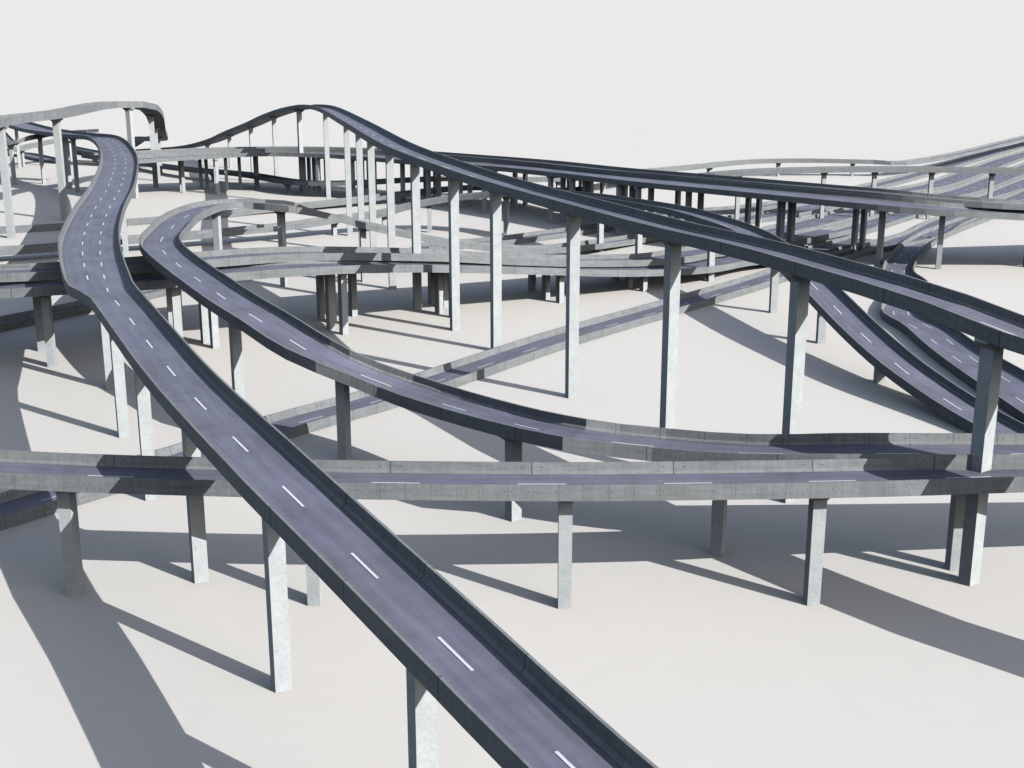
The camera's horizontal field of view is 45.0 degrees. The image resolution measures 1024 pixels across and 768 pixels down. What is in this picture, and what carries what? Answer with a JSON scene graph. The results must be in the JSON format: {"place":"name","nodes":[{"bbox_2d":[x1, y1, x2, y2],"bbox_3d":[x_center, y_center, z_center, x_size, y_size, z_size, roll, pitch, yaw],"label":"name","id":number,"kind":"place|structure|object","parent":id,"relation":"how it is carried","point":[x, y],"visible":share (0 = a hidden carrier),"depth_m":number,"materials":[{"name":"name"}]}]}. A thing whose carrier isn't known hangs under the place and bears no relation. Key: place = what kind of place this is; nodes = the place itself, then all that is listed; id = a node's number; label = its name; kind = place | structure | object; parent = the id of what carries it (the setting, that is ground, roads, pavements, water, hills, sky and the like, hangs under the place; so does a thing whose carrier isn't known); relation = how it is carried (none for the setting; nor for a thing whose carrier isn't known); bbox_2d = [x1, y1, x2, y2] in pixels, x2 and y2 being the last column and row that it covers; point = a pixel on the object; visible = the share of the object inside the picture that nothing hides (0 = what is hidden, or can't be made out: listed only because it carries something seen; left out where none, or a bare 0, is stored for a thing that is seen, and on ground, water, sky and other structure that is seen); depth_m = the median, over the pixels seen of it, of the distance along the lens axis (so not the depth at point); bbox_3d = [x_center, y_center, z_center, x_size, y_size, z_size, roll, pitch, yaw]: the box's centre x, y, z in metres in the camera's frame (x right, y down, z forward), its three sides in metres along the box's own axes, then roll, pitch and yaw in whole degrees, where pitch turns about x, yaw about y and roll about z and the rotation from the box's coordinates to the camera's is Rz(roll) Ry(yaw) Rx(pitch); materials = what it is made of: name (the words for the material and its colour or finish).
{"place":"outdoors","nodes":[
{"label":"outdoors","id":0,"kind":"place"},
{"bbox_2d":[0,288,165,323],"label":"road","id":1,"kind":"structure","parent":0,"point":[68,309],"depth_m":356.60,"materials":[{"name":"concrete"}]},
{"bbox_2d":[24,154,143,167],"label":"road","id":2,"kind":"structure","parent":0,"point":[35,156],"depth_m":927.10,"materials":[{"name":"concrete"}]},
{"bbox_2d":[0,65,1023,767],"bbox_3d":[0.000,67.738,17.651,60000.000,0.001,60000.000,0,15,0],"label":"ground","id":3,"kind":"structure","parent":0,"point":[666,641],"depth_m":198.89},
{"bbox_2d":[7,139,83,166],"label":"viaduct","id":4,"kind":"object","parent":3,"relation":"on","point":[24,147],"visible":0.48,"depth_m":856.53,"materials":[{"name":"concrete"}]},
{"bbox_2d":[5,129,98,184],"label":"viaduct","id":5,"kind":"object","parent":3,"relation":"on","point":[11,142],"visible":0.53,"depth_m":724.61,"materials":[{"name":"concrete"}]},
{"bbox_2d":[8,153,98,165],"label":"concrete barrier","id":6,"kind":"object","parent":3,"relation":"on","point":[54,162],"visible":0.45,"depth_m":877.67,"materials":[{"name":"grey concrete"}]},
{"bbox_2d":[24,152,94,162],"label":"concrete barrier","id":7,"kind":"object","parent":3,"relation":"on","point":[51,157],"visible":0.34,"depth_m":917.48,"materials":[{"name":"grey concrete"}]},
{"bbox_2d":[0,289,154,321],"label":"concrete barrier","id":8,"kind":"object","parent":3,"relation":"on","point":[8,317],"visible":0.14,"depth_m":349.39,"materials":[{"name":"grey concrete"}]},
{"bbox_2d":[0,101,167,237],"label":"viaduct","id":9,"kind":"object","parent":3,"relation":"on","point":[154,115],"visible":0.91,"depth_m":560.75,"materials":[{"name":"concrete"}]},
{"bbox_2d":[0,289,183,332],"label":"concrete barrier","id":10,"kind":"object","parent":3,"relation":"on","point":[4,327],"visible":0.16,"depth_m":347.52,"materials":[{"name":"grey concrete"}]},
{"bbox_2d":[8,122,658,767],"bbox_3d":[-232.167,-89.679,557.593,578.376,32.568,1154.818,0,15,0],"label":"viaduct","id":11,"kind":"object","parent":3,"relation":"on","point":[492,686],"visible":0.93,"depth_m":127.01,"materials":[{"name":"asphalt"}]},
{"bbox_2d":[0,226,851,351],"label":"viaduct","id":12,"kind":"object","parent":3,"relation":"on","point":[135,265],"visible":0.61,"depth_m":348.60,"materials":[{"name":"concrete"}]},
{"bbox_2d":[0,235,887,366],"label":"viaduct","id":13,"kind":"object","parent":3,"relation":"on","point":[44,290],"visible":0.62,"depth_m":328.40,"materials":[{"name":"concrete"}]},
{"bbox_2d":[0,188,1022,503],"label":"concrete barrier","id":14,"kind":"object","parent":3,"relation":"on","point":[168,450],"visible":0.52,"depth_m":305.13,"materials":[{"name":"grey concrete"}]},
{"bbox_2d":[0,450,1023,608],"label":"viaduct","id":15,"kind":"object","parent":3,"relation":"on","point":[817,483],"visible":0.82,"depth_m":162.50,"materials":[{"name":"concrete"}]},
{"bbox_2d":[0,190,1023,432],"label":"viaduct","id":16,"kind":"object","parent":3,"relation":"on","point":[849,320],"visible":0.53,"depth_m":309.04,"materials":[{"name":"concrete"}]},
{"bbox_2d":[0,199,1023,530],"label":"concrete barrier","id":17,"kind":"object","parent":3,"relation":"on","point":[28,515],"visible":0.57,"depth_m":285.49,"materials":[{"name":"grey concrete"}]},
{"bbox_2d":[0,166,1023,233],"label":"viaduct","id":18,"kind":"object","parent":3,"relation":"on","point":[824,171],"visible":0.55,"depth_m":561.84,"materials":[{"name":"concrete"}]},
{"bbox_2d":[421,214,672,245],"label":"concrete barrier","id":19,"kind":"object","parent":3,"relation":"on","point":[526,234],"visible":0.29,"depth_m":507.97,"materials":[{"name":"grey concrete"}]},
{"bbox_2d":[76,136,1023,196],"bbox_3d":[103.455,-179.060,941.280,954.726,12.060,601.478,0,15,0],"label":"viaduct","id":20,"kind":"object","parent":3,"relation":"on","point":[289,182],"visible":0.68,"depth_m":767.67,"materials":[{"name":"concrete"}]},
{"bbox_2d":[81,146,1023,251],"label":"viaduct","id":21,"kind":"object","parent":3,"relation":"on","point":[977,202],"visible":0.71,"depth_m":543.67,"materials":[{"name":"concrete"}]},
{"bbox_2d":[428,219,684,249],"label":"concrete barrier","id":22,"kind":"object","parent":3,"relation":"on","point":[544,237],"visible":0.33,"depth_m":497.74,"materials":[{"name":"grey concrete"}]},
{"bbox_2d":[92,150,1023,268],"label":"viaduct","id":23,"kind":"object","parent":3,"relation":"on","point":[793,197],"visible":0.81,"depth_m":495.51,"materials":[{"name":"concrete"}]},
{"bbox_2d":[135,104,1023,586],"bbox_3d":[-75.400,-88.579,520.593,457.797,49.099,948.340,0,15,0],"label":"viaduct","id":24,"kind":"object","parent":3,"relation":"on","point":[993,330],"visible":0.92,"depth_m":226.58,"materials":[{"name":"concrete"}]},
{"bbox_2d":[139,199,1023,570],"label":"viaduct","id":25,"kind":"object","parent":3,"relation":"on","point":[171,257],"visible":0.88,"depth_m":208.74,"materials":[{"name":"concrete"}]},
{"bbox_2d":[693,150,1023,222],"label":"concrete barrier","id":26,"kind":"object","parent":3,"relation":"on","point":[891,188],"visible":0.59,"depth_m":709.47,"materials":[{"name":"grey concrete"}]},
{"bbox_2d":[704,142,1023,210],"bbox_3d":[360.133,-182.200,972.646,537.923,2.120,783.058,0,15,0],"label":"concrete barrier","id":27,"kind":"object","parent":3,"relation":"on","point":[859,185],"visible":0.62,"depth_m":751.37,"materials":[{"name":"grey concrete"}]},
{"bbox_2d":[716,146,1023,214],"bbox_3d":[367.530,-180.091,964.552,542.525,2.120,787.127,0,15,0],"label":"concrete barrier","id":28,"kind":"object","parent":3,"relation":"on","point":[723,212],"visible":0.66,"depth_m":736.78,"materials":[{"name":"grey concrete"}]},
{"bbox_2d":[742,157,1023,223],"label":"concrete barrier","id":29,"kind":"object","parent":3,"relation":"on","point":[800,214],"visible":0.56,"depth_m":681.50,"materials":[{"name":"grey concrete"}]},
{"bbox_2d":[761,162,1023,229],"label":"concrete barrier","id":30,"kind":"object","parent":3,"relation":"on","point":[768,227],"visible":0.45,"depth_m":594.41,"materials":[{"name":"grey concrete"}]},
{"bbox_2d":[804,188,1023,248],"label":"concrete barrier","id":31,"kind":"object","parent":3,"relation":"on","point":[893,223],"visible":0.58,"depth_m":537.23,"materials":[{"name":"grey concrete"}]},
{"bbox_2d":[819,174,1023,229],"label":"concrete barrier","id":32,"kind":"object","parent":3,"relation":"on","point":[834,223],"visible":0.34,"depth_m":584.16,"materials":[{"name":"grey concrete"}]},
{"bbox_2d":[825,176,1023,230],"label":"concrete barrier","id":33,"kind":"object","parent":3,"relation":"on","point":[835,228],"visible":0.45,"depth_m":581.70,"materials":[{"name":"grey concrete"}]},
{"bbox_2d":[880,217,1023,422],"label":"concrete barrier","id":34,"kind":"object","parent":3,"relation":"on","point":[1003,404],"visible":0.66,"depth_m":306.27,"materials":[{"name":"grey concrete"}]},
{"bbox_2d":[911,218,1023,377],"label":"concrete barrier","id":35,"kind":"object","parent":3,"relation":"on","point":[1006,364],"visible":0.6,"depth_m":339.61,"materials":[{"name":"grey concrete"}]},
{"bbox_2d":[0,191,1023,516],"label":"road","id":36,"kind":"structure","parent":0,"point":[28,501],"depth_m":301.85,"materials":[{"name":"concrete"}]},
{"bbox_2d":[0,0,1023,64],"label":"sky","id":37,"kind":"structure","parent":0,"point":[32,32],"materials":[{"name":"white"}]},
{"bbox_2d":[421,217,673,248],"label":"road","id":38,"kind":"structure","parent":0,"point":[424,247],"depth_m":510.53,"materials":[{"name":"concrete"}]},
{"bbox_2d":[709,144,1023,212],"bbox_3d":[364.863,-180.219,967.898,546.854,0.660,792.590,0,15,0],"label":"road","id":39,"kind":"structure","parent":0,"point":[947,165],"depth_m":847.33,"materials":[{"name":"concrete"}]},
{"bbox_2d":[733,152,1023,220],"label":"road","id":40,"kind":"structure","parent":0,"point":[957,177],"depth_m":744.23,"materials":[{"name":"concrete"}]},
{"bbox_2d":[766,165,1023,233],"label":"road","id":41,"kind":"structure","parent":0,"point":[970,188],"depth_m":596.38,"materials":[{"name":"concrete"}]},
{"bbox_2d":[836,179,1023,234],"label":"road","id":42,"kind":"structure","parent":0,"point":[872,223],"depth_m":580.72,"materials":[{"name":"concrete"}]},
{"bbox_2d":[884,218,1023,411],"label":"road","id":43,"kind":"structure","parent":0,"point":[955,350],"depth_m":317.26,"materials":[{"name":"grey asphalt"}]}
]}

